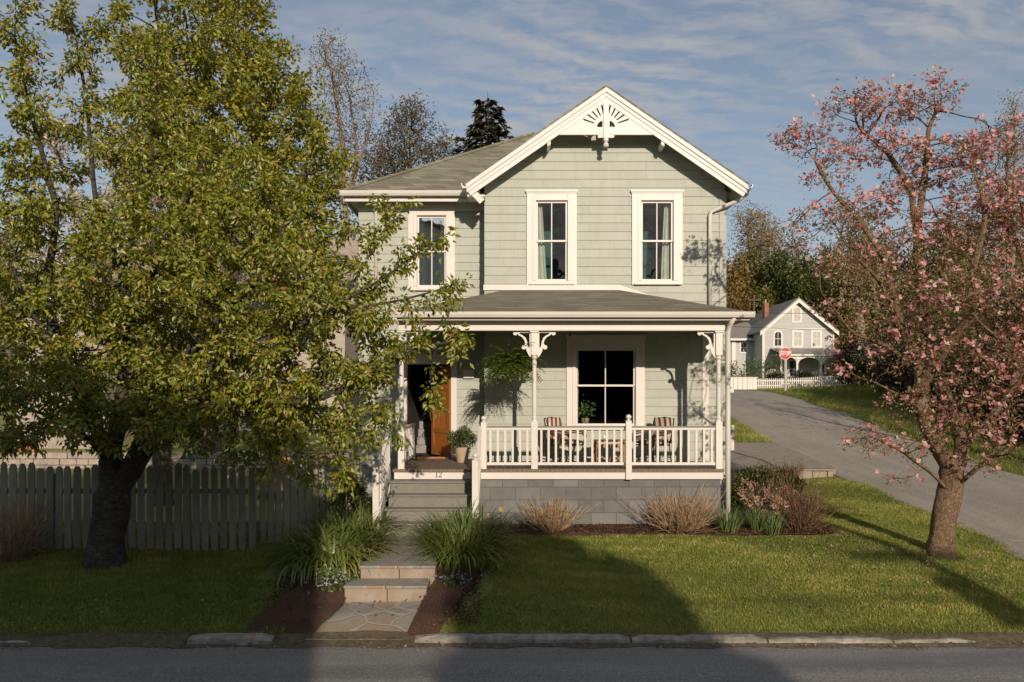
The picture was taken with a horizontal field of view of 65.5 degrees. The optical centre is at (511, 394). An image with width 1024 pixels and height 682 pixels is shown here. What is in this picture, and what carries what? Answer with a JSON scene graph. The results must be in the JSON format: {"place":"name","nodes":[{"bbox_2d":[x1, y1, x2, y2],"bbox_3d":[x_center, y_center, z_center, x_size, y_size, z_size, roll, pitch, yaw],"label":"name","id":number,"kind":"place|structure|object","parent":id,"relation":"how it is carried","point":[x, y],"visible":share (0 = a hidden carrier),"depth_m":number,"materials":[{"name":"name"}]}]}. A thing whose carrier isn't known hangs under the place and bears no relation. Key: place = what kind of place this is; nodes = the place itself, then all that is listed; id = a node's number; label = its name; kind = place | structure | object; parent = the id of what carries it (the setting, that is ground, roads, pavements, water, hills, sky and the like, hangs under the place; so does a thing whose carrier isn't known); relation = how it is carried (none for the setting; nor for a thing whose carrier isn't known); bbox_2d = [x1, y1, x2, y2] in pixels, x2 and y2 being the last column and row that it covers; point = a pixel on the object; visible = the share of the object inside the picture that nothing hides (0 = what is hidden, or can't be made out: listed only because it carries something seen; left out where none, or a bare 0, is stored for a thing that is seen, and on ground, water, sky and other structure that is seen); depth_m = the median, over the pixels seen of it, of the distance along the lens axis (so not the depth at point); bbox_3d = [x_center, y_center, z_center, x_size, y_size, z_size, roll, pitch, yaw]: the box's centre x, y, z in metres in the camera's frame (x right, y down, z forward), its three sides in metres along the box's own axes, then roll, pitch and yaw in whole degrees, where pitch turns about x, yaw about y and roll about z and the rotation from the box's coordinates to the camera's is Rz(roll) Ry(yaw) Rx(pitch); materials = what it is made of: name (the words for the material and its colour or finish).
{"place":"outdoors","nodes":[
{"label":"outdoors","id":0,"kind":"place"},
{"bbox_2d":[0,519,325,637],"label":"grass","id":1,"kind":"structure","parent":0,"point":[172,564],"depth_m":11.94,"materials":[{"name":"plant"}]},
{"bbox_2d":[0,646,1023,681],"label":"front street","id":2,"kind":"structure","parent":0,"point":[513,664],"depth_m":9.65,"materials":[{"name":"asphalt"}]},
{"bbox_2d":[0,313,1023,634],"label":"lawn","id":3,"kind":"structure","parent":0,"point":[278,569],"depth_m":11.85,"materials":[{"name":"plant"}]},
{"bbox_2d":[0,200,62,388],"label":"tan tree","id":4,"kind":"object","parent":3,"relation":"on","point":[9,352],"visible":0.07,"depth_m":47.52,"materials":[{"name":"brown plant"}]},
{"bbox_2d":[0,483,71,566],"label":"bare shrub","id":5,"kind":"object","parent":3,"relation":"on","point":[18,544],"visible":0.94,"depth_m":13.09,"materials":[{"name":"plant"}]},
{"bbox_2d":[2,270,152,448],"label":"house","id":6,"kind":"structure","parent":3,"relation":"on","point":[52,442],"depth_m":27.00,"materials":[{"name":"wood"}]},
{"bbox_2d":[0,452,351,468],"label":"garden wall","id":7,"kind":"structure","parent":3,"relation":"on","point":[64,459],"depth_m":24.01,"materials":[{"name":"stone"}]},
{"bbox_2d":[1,111,351,505],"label":"blossom tree","id":8,"kind":"object","parent":3,"relation":"on","point":[163,459],"visible":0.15,"depth_m":18.16,"materials":[{"name":"green plant"}]},
{"bbox_2d":[0,458,359,550],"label":"picket fence","id":9,"kind":"object","parent":3,"relation":"on","point":[288,493],"visible":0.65,"depth_m":13.68,"materials":[{"name":"grey wood"}]},
{"bbox_2d":[84,0,359,451],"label":"maple tree","id":10,"kind":"object","parent":3,"relation":"on","point":[245,103],"visible":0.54,"depth_m":24.95,"materials":[{"name":"green plant"}]},
{"bbox_2d":[90,211,357,431],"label":"neighbour house","id":11,"kind":"structure","parent":3,"relation":"on","point":[342,341],"depth_m":30.50,"materials":[{"name":"beige"}]},
{"bbox_2d":[187,633,274,644],"bbox_3d":[-3.700,3.259,10.524,1.100,0.183,0.233,0,0,0],"label":"kerb stone","id":12,"kind":"object","parent":3,"relation":"on","point":[239,638],"visible":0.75,"depth_m":10.44,"materials":[{"name":"stone"}]},
{"bbox_2d":[0,0,475,571],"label":"cherry tree","id":13,"kind":"object","parent":3,"relation":"on","point":[174,380],"visible":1,"depth_m":12.06,"materials":[{"name":"green plant"}]},
{"bbox_2d":[245,543,376,635],"bbox_3d":[-3.001,2.900,12.467,1.551,0.686,3.843,0,0,0],"label":"mulch bed","id":14,"kind":"object","parent":3,"relation":"on","point":[331,604],"visible":0.35,"depth_m":11.12,"materials":[{"name":"soil"}]},
{"bbox_2d":[305,562,357,593],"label":"violet plant","id":15,"kind":"object","parent":14,"relation":"on","point":[335,575],"visible":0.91,"depth_m":11.76,"materials":[{"name":"green plant"}]},
{"bbox_2d":[246,504,413,589],"bbox_3d":[-2.903,2.487,13.069,2.587,1.056,3.136,0,0,0],"label":"daylily clump","id":16,"kind":"object","parent":3,"relation":"on","point":[316,552],"visible":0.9,"depth_m":12.73,"materials":[{"name":"green plant"}]},
{"bbox_2d":[318,476,372,523],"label":"leafy shrub","id":17,"kind":"object","parent":3,"relation":"on","point":[357,489],"visible":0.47,"depth_m":15.02,"materials":[{"name":"green plant"}]},
{"bbox_2d":[300,27,394,228],"bbox_3d":[-8.087,-9.039,40.014,4.642,18.914,5.329,0,0,0],"label":"bare tree","id":18,"kind":"object","parent":3,"relation":"on","point":[340,130],"visible":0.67,"depth_m":39.89,"materials":[{"name":"beige plant"}]},
{"bbox_2d":[302,493,414,546],"bbox_3d":[-2.723,2.227,14.196,2.010,0.924,2.153,0,0,-37],"label":"daylily clump","id":19,"kind":"object","parent":3,"relation":"on","point":[336,519],"visible":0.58,"depth_m":14.00,"materials":[{"name":"green plant"}]},
{"bbox_2d":[305,601,421,639],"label":"flagstone walk","id":20,"kind":"structure","parent":3,"relation":"on","point":[348,617],"depth_m":11.09,"materials":[{"name":"stone"}]},
{"bbox_2d":[344,578,429,601],"bbox_3d":[-1.836,2.935,11.760,1.207,0.330,0.480,0,0,0],"label":"stone step","id":21,"kind":"object","parent":3,"relation":"on","point":[381,589],"visible":0.8,"depth_m":11.55,"materials":[{"name":"stone"}]},
{"bbox_2d":[360,561,436,586],"bbox_3d":[-1.722,2.739,12.135,1.141,0.322,0.330,0,0,0],"label":"stone step","id":22,"kind":"object","parent":3,"relation":"on","point":[394,569],"visible":0.73,"depth_m":12.00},
{"bbox_2d":[367,536,438,564],"bbox_3d":[-1.715,2.560,13.225,1.070,0.050,2.450,0,0,0],"label":"flagstone landing","id":23,"kind":"object","parent":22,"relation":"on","point":[396,556],"visible":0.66,"depth_m":13.00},
{"bbox_2d":[352,88,460,182],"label":"sparse tree","id":24,"kind":"object","parent":3,"relation":"on","point":[424,151],"visible":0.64,"depth_m":41.52,"materials":[{"name":"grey plant"}]},
{"bbox_2d":[408,553,487,635],"bbox_3d":[-0.817,2.882,12.633,0.829,0.677,4.200,0,0,5],"label":"mulch bed","id":25,"kind":"object","parent":3,"relation":"on","point":[450,595],"visible":0.45,"depth_m":11.30,"materials":[{"name":"soil"}]},
{"bbox_2d":[427,570,482,585],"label":"violet plant","id":26,"kind":"object","parent":25,"relation":"on","point":[460,577],"visible":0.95,"depth_m":11.88,"materials":[{"name":"green plant"}]},
{"bbox_2d":[387,496,540,575],"bbox_3d":[-0.799,2.312,13.162,2.567,1.073,3.362,0,0,0],"label":"daylily clump","id":27,"kind":"object","parent":3,"relation":"on","point":[465,541],"visible":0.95,"depth_m":12.81,"materials":[{"name":"green plant"}]},
{"bbox_2d":[449,91,514,154],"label":"spruce tree","id":28,"kind":"object","parent":3,"relation":"on","point":[494,134],"visible":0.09,"depth_m":44.62,"materials":[{"name":"green plant"}]},
{"bbox_2d":[0,630,1023,648],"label":"verge dirt","id":29,"kind":"structure","parent":3,"relation":"on","point":[174,640],"depth_m":10.50,"materials":[{"name":"soil"}]},
{"bbox_2d":[0,524,1023,651],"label":"leaf litter","id":30,"kind":"object","parent":3,"relation":"on","point":[208,609],"visible":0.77,"depth_m":11.21,"materials":[{"name":"brown plant"}]},
{"bbox_2d":[415,633,629,642],"bbox_3d":[0.135,3.263,10.541,2.830,0.174,0.202,0,0,0],"label":"kerb stone","id":31,"kind":"object","parent":3,"relation":"on","point":[517,638],"visible":0.69,"depth_m":10.47,"materials":[{"name":"stone"}]},
{"bbox_2d":[340,85,754,538],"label":"house","id":32,"kind":"structure","parent":3,"relation":"on","point":[594,223],"depth_m":17.29,"materials":[{"name":"grey"}]},
{"bbox_2d":[407,205,455,290],"bbox_3d":[-1.806,-3.288,17.888,1.110,1.914,0.145,0,0,0],"label":"window","id":33,"kind":"structure","parent":32,"relation":"in","point":[422,220],"depth_m":17.90,"materials":[{"name":"white paint"}]},
{"bbox_2d":[430,366,450,456],"bbox_3d":[-1.665,0.375,18.321,0.118,2.050,0.920,0,0,-32],"label":"front door","id":34,"kind":"structure","parent":32,"relation":"in","point":[441,425],"depth_m":18.26,"materials":[{"name":"orange wood"}]},
{"bbox_2d":[447,425,477,462],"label":"potted plant","id":35,"kind":"object","parent":32,"relation":"on","point":[462,436],"visible":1,"depth_m":16.85,"materials":[{"name":"green plant"}]},
{"bbox_2d":[476,335,545,390],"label":"hanging fern","id":36,"kind":"object","parent":32,"relation":"hanging from","point":[508,365],"visible":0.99,"depth_m":15.52,"materials":[{"name":"green plant"}]},
{"bbox_2d":[525,189,577,284],"bbox_3d":[0.862,-3.407,17.348,1.145,2.058,0.267,0,0,0],"label":"window","id":37,"kind":"structure","parent":32,"relation":"in","point":[536,263],"depth_m":17.25,"materials":[{"name":"white paint"}]},
{"bbox_2d":[544,417,586,465],"bbox_3d":[1.095,0.955,16.462,0.729,0.975,0.624,0,0,38],"label":"porch chair","id":38,"kind":"object","parent":32,"relation":"on","point":[553,421],"visible":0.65,"depth_m":16.43,"materials":[{"name":"black"}]},
{"bbox_2d":[578,392,596,422],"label":"indoor plant","id":39,"kind":"object","parent":32,"relation":"in","point":[583,407],"visible":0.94,"depth_m":17.57,"materials":[{"name":"green plant"}]},
{"bbox_2d":[565,335,645,425],"bbox_3d":[2.030,-0.264,17.348,1.757,2.058,0.267,0,0,0],"label":"window","id":40,"kind":"structure","parent":32,"relation":"in","point":[575,343],"depth_m":17.25,"materials":[{"name":"white paint"}]},
{"bbox_2d":[593,439,624,461],"bbox_3d":[2.010,1.192,16.445,0.720,0.505,0.510,0,0,0],"label":"porch table","id":41,"kind":"object","parent":32,"relation":"on","point":[595,447],"visible":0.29,"depth_m":16.21,"materials":[{"name":"brown wood"}]},
{"bbox_2d":[632,417,674,465],"bbox_3d":[2.933,0.955,16.512,0.729,0.975,0.624,0,0,-38],"label":"porch chair","id":42,"kind":"object","parent":32,"relation":"on","point":[662,421],"visible":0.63,"depth_m":16.48,"materials":[{"name":"black"}]},
{"bbox_2d":[630,189,683,284],"bbox_3d":[3.150,-3.407,17.348,1.159,2.058,0.267,0,0,0],"label":"window","id":43,"kind":"structure","parent":32,"relation":"in","point":[672,245],"depth_m":17.25,"materials":[{"name":"white paint"}]},
{"bbox_2d":[259,522,839,624],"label":"mulch chips","id":44,"kind":"object","parent":3,"relation":"on","point":[645,527],"visible":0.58,"depth_m":14.76,"materials":[{"name":"brown wood"}]},
{"bbox_2d":[496,511,834,535],"bbox_3d":[2.705,2.549,16.025,6.953,0.112,2.824,0,0,0],"label":"mulch bed","id":45,"kind":"object","parent":3,"relation":"on","point":[564,533],"visible":0.36,"depth_m":14.82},
{"bbox_2d":[515,492,600,533],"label":"dry shrub","id":46,"kind":"object","parent":45,"relation":"on","point":[550,520],"visible":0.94,"depth_m":14.85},
{"bbox_2d":[618,477,731,534],"bbox_3d":[3.139,2.136,15.091,2.077,1.132,2.165,0,0,27],"label":"dry shrub","id":47,"kind":"object","parent":45,"relation":"on","point":[682,519],"visible":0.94,"depth_m":14.82,"materials":[{"name":"plant"}]},
{"bbox_2d":[705,505,750,533],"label":"daffodil clump","id":48,"kind":"object","parent":45,"relation":"on","point":[725,525],"visible":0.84,"depth_m":14.85,"materials":[{"name":"green plant"}]},
{"bbox_2d":[731,462,773,517],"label":"leafy shrub","id":49,"kind":"object","parent":45,"relation":"on","point":[736,502],"visible":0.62,"depth_m":16.20,"materials":[{"name":"green plant"}]},
{"bbox_2d":[737,494,782,534],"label":"daffodil clump","id":50,"kind":"object","parent":45,"relation":"on","point":[754,525],"visible":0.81,"depth_m":14.94,"materials":[{"name":"green plant"}]},
{"bbox_2d":[735,478,798,523],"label":"dry hydrangea","id":51,"kind":"object","parent":45,"relation":"on","point":[750,486],"visible":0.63,"depth_m":15.48,"materials":[{"name":"brown plant"}]},
{"bbox_2d":[746,497,789,536],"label":"daffodil clump","id":52,"kind":"object","parent":45,"relation":"on","point":[774,526],"visible":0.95,"depth_m":14.79,"materials":[{"name":"green plant"}]},
{"bbox_2d":[740,472,807,521],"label":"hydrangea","id":53,"kind":"object","parent":45,"relation":"on","point":[765,504],"visible":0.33,"depth_m":15.68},
{"bbox_2d":[755,462,860,531],"bbox_3d":[5.482,1.969,14.981,1.754,1.374,1.542,0,0,0],"label":"twiggy shrub","id":54,"kind":"object","parent":45,"relation":"on","point":[799,514],"visible":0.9,"depth_m":14.93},
{"bbox_2d":[631,634,766,643],"bbox_3d":[2.465,3.270,10.539,1.770,0.159,0.205,0,0,0],"label":"kerb stone","id":55,"kind":"object","parent":3,"relation":"on","point":[694,638],"visible":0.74,"depth_m":10.47,"materials":[{"name":"stone"}]},
{"bbox_2d":[726,283,756,321],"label":"orange tree","id":56,"kind":"object","parent":3,"relation":"on","point":[732,303],"visible":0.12,"depth_m":71.65,"materials":[{"name":"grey plant"}]},
{"bbox_2d":[726,248,757,310],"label":"orange tree","id":57,"kind":"object","parent":3,"relation":"on","point":[737,278],"visible":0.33,"depth_m":75.35,"materials":[{"name":"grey plant"}]},
{"bbox_2d":[731,377,757,388],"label":"white board fence","id":58,"kind":"object","parent":3,"relation":"on","point":[738,382],"visible":0.33,"depth_m":50.00,"materials":[{"name":"paint"}]},
{"bbox_2d":[734,242,768,298],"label":"green tree","id":59,"kind":"object","parent":3,"relation":"on","point":[751,259],"visible":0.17,"depth_m":79.20,"materials":[{"name":"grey plant"}]},
{"bbox_2d":[740,356,769,387],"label":"loose bush","id":60,"kind":"object","parent":3,"relation":"on","point":[754,369],"visible":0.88,"depth_m":53.95,"materials":[{"name":"green plant"}]},
{"bbox_2d":[726,196,790,279],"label":"tall tree","id":61,"kind":"object","parent":3,"relation":"on","point":[768,240],"visible":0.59,"depth_m":81.64,"materials":[{"name":"beige plant"}]},
{"bbox_2d":[737,279,781,318],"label":"yellow tree","id":62,"kind":"object","parent":3,"relation":"on","point":[762,294],"visible":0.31,"depth_m":73.10,"materials":[{"name":"grey plant"}]},
{"bbox_2d":[764,346,787,384],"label":"loose bush","id":63,"kind":"object","parent":3,"relation":"on","point":[768,368],"visible":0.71,"depth_m":55.95,"materials":[{"name":"green plant"}]},
{"bbox_2d":[756,241,810,303],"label":"green tree","id":64,"kind":"object","parent":3,"relation":"on","point":[778,272],"visible":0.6,"depth_m":76.30,"materials":[{"name":"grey plant"}]},
{"bbox_2d":[731,468,835,484],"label":"retaining wall","id":65,"kind":"structure","parent":3,"relation":"on","point":[817,472],"depth_m":22.03,"materials":[{"name":"stone"}]},
{"bbox_2d":[758,457,808,482],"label":"dry weeds","id":66,"kind":"object","parent":3,"relation":"on","point":[790,470],"visible":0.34,"depth_m":21.54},
{"bbox_2d":[762,466,806,506],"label":"leafy shrub","id":67,"kind":"object","parent":3,"relation":"on","point":[797,479],"visible":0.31,"depth_m":17.43,"materials":[{"name":"green plant"}]},
{"bbox_2d":[731,297,838,383],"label":"house","id":68,"kind":"structure","parent":3,"relation":"on","point":[793,336],"depth_m":62.00,"materials":[{"name":"grey"}]},
{"bbox_2d":[773,330,782,346],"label":"window","id":69,"kind":"structure","parent":68,"relation":"in","point":[777,335],"depth_m":61.97,"materials":[{"name":"white paint"}]},
{"bbox_2d":[788,359,799,377],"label":"window","id":70,"kind":"structure","parent":68,"relation":"in","point":[791,362],"depth_m":61.97,"materials":[{"name":"white paint"}]},
{"bbox_2d":[792,330,802,347],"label":"window","id":71,"kind":"structure","parent":68,"relation":"in","point":[797,335],"depth_m":61.97,"materials":[{"name":"white paint"}]},
{"bbox_2d":[811,330,821,347],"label":"window","id":72,"kind":"structure","parent":68,"relation":"in","point":[816,335],"depth_m":61.97,"materials":[{"name":"white paint"}]},
{"bbox_2d":[779,348,790,389],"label":"stop sign","id":73,"kind":"object","parent":3,"relation":"on","point":[784,353],"visible":1,"depth_m":42.99,"materials":[{"name":"red metal"}]},
{"bbox_2d":[773,223,818,279],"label":"tall tree","id":74,"kind":"object","parent":3,"relation":"on","point":[797,253],"visible":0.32,"depth_m":83.12,"materials":[{"name":"grey plant"}]},
{"bbox_2d":[792,369,816,384],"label":"round shrub","id":75,"kind":"object","parent":3,"relation":"on","point":[805,374],"visible":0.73,"depth_m":54.77,"materials":[{"name":"green plant"}]},
{"bbox_2d":[784,252,834,311],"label":"green tree","id":76,"kind":"object","parent":3,"relation":"on","point":[809,284],"visible":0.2,"depth_m":78.74,"materials":[{"name":"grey plant"}]},
{"bbox_2d":[747,375,886,388],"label":"white fence","id":77,"kind":"object","parent":3,"relation":"on","point":[803,380],"visible":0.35,"depth_m":51.99,"materials":[{"name":"paint"}]},
{"bbox_2d":[805,236,846,295],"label":"yellow tree","id":78,"kind":"object","parent":3,"relation":"on","point":[823,254],"visible":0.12,"depth_m":85.23,"materials":[{"name":"grey plant"}]},
{"bbox_2d":[768,636,892,643],"bbox_3d":[4.190,3.278,10.540,1.620,0.143,0.205,0,0,0],"label":"kerb stone","id":79,"kind":"object","parent":3,"relation":"on","point":[834,639],"visible":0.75,"depth_m":10.47,"materials":[{"name":"stone"}]},
{"bbox_2d":[809,276,854,338],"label":"green tree","id":80,"kind":"object","parent":3,"relation":"on","point":[826,296],"visible":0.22,"depth_m":71.22,"materials":[{"name":"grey plant"}]},
{"bbox_2d":[826,349,871,384],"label":"dark shrub","id":81,"kind":"object","parent":3,"relation":"on","point":[846,379],"visible":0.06,"depth_m":46.50,"materials":[{"name":"green plant"}]},
{"bbox_2d":[834,318,872,363],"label":"yellow tree","id":82,"kind":"object","parent":3,"relation":"on","point":[842,334],"visible":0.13,"depth_m":65.42,"materials":[{"name":"grey plant"}]},
{"bbox_2d":[685,529,1023,612],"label":"fallen petals","id":83,"kind":"object","parent":3,"relation":"on","point":[888,561],"visible":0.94,"depth_m":13.11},
{"bbox_2d":[822,203,894,345],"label":"tan tree","id":84,"kind":"object","parent":3,"relation":"on","point":[860,287],"visible":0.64,"depth_m":63.98,"materials":[{"name":"brown plant"}]},
{"bbox_2d":[828,330,896,386],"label":"dark shrub","id":85,"kind":"object","parent":3,"relation":"on","point":[846,357],"visible":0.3,"depth_m":41.77,"materials":[{"name":"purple plant"}]},
{"bbox_2d":[832,232,914,343],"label":"green tree","id":86,"kind":"object","parent":3,"relation":"on","point":[874,315],"visible":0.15,"depth_m":67.23,"materials":[{"name":"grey plant"}]},
{"bbox_2d":[851,336,909,394],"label":"dark shrub","id":87,"kind":"object","parent":3,"relation":"on","point":[860,366],"visible":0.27,"depth_m":37.40,"materials":[{"name":"green plant"}]},
{"bbox_2d":[761,383,1023,474],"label":"verge grass","id":88,"kind":"structure","parent":3,"relation":"on","point":[852,389],"depth_m":33.76,"materials":[{"name":"plant"}]},
{"bbox_2d":[767,65,1023,558],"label":"dogwood tree","id":89,"kind":"object","parent":3,"relation":"on","point":[952,479],"visible":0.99,"depth_m":13.41,"materials":[{"name":"pink plant"}]},
{"bbox_2d":[867,339,950,400],"bbox_3d":[17.148,-1.029,34.356,3.007,3.046,3.483,0,0,-18],"label":"dark shrub","id":90,"kind":"object","parent":3,"relation":"on","point":[887,359],"visible":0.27,"depth_m":34.79,"materials":[{"name":"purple plant"}]},
{"bbox_2d":[862,271,977,368],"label":"green tree","id":91,"kind":"object","parent":3,"relation":"on","point":[905,307],"visible":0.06,"depth_m":49.63,"materials":[{"name":"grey plant"}]},
{"bbox_2d":[897,348,969,415],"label":"dark shrub","id":92,"kind":"object","parent":3,"relation":"on","point":[910,383],"visible":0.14,"depth_m":31.70,"materials":[{"name":"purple plant"}]},
{"bbox_2d":[893,637,974,642],"bbox_3d":[5.565,3.286,10.541,1.070,0.128,0.196,0,0,0],"label":"kerb stone","id":93,"kind":"object","parent":3,"relation":"on","point":[948,640],"visible":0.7,"depth_m":10.48,"materials":[{"name":"stone"}]},
{"bbox_2d":[902,306,990,366],"bbox_3d":[20.606,-2.233,38.058,4.277,3.994,3.654,0,0,34],"label":"dark shrub","id":94,"kind":"object","parent":3,"relation":"on","point":[963,335],"visible":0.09,"depth_m":37.41,"materials":[{"name":"green plant"}]},
{"bbox_2d":[899,214,1000,316],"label":"green tree","id":95,"kind":"object","parent":3,"relation":"on","point":[943,269],"visible":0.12,"depth_m":64.90,"materials":[{"name":"grey plant"}]},
{"bbox_2d":[941,334,1019,426],"bbox_3d":[17.026,-0.455,28.851,3.121,3.463,2.760,0,0,0],"label":"dark shrub","id":96,"kind":"object","parent":3,"relation":"on","point":[981,383],"visible":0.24,"depth_m":28.69,"materials":[{"name":"green plant"}]},
{"bbox_2d":[942,215,1023,339],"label":"green tree","id":97,"kind":"object","parent":3,"relation":"on","point":[998,272],"visible":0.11,"depth_m":67.59,"materials":[{"name":"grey plant"}]},
{"bbox_2d":[959,309,1023,387],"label":"dark shrub","id":98,"kind":"object","parent":3,"relation":"on","point":[1005,322],"visible":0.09,"depth_m":32.70,"materials":[{"name":"purple plant"}]},
{"bbox_2d":[974,265,1023,351],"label":"green tree","id":99,"kind":"object","parent":3,"relation":"on","point":[1011,303],"visible":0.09,"depth_m":40.10,"materials":[{"name":"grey plant"}]},
{"bbox_2d":[979,89,1023,363],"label":"bare tree","id":100,"kind":"object","parent":3,"relation":"on","point":[1012,263],"visible":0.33,"depth_m":65.78,"materials":[{"name":"beige plant"}]},
{"bbox_2d":[985,370,1023,439],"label":"dark shrub","id":101,"kind":"object","parent":3,"relation":"on","point":[1021,396],"visible":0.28,"depth_m":26.06,"materials":[{"name":"purple plant"}]},
{"bbox_2d":[0,0,1023,309],"label":"sky","id":102,"kind":"structure","parent":0,"point":[723,75],"materials":[{"name":"blue"}]},
{"bbox_2d":[731,416,773,442],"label":"verge grass","id":103,"kind":"structure","parent":0,"point":[738,437],"depth_m":28.80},
{"bbox_2d":[731,443,835,468],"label":"driveway","id":104,"kind":"structure","parent":0,"point":[749,454],"depth_m":24.46,"materials":[{"name":"asphalt"}]},
{"bbox_2d":[731,390,1023,559],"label":"side street","id":105,"kind":"structure","parent":0,"point":[992,505],"depth_m":24.01,"materials":[{"name":"asphalt"}]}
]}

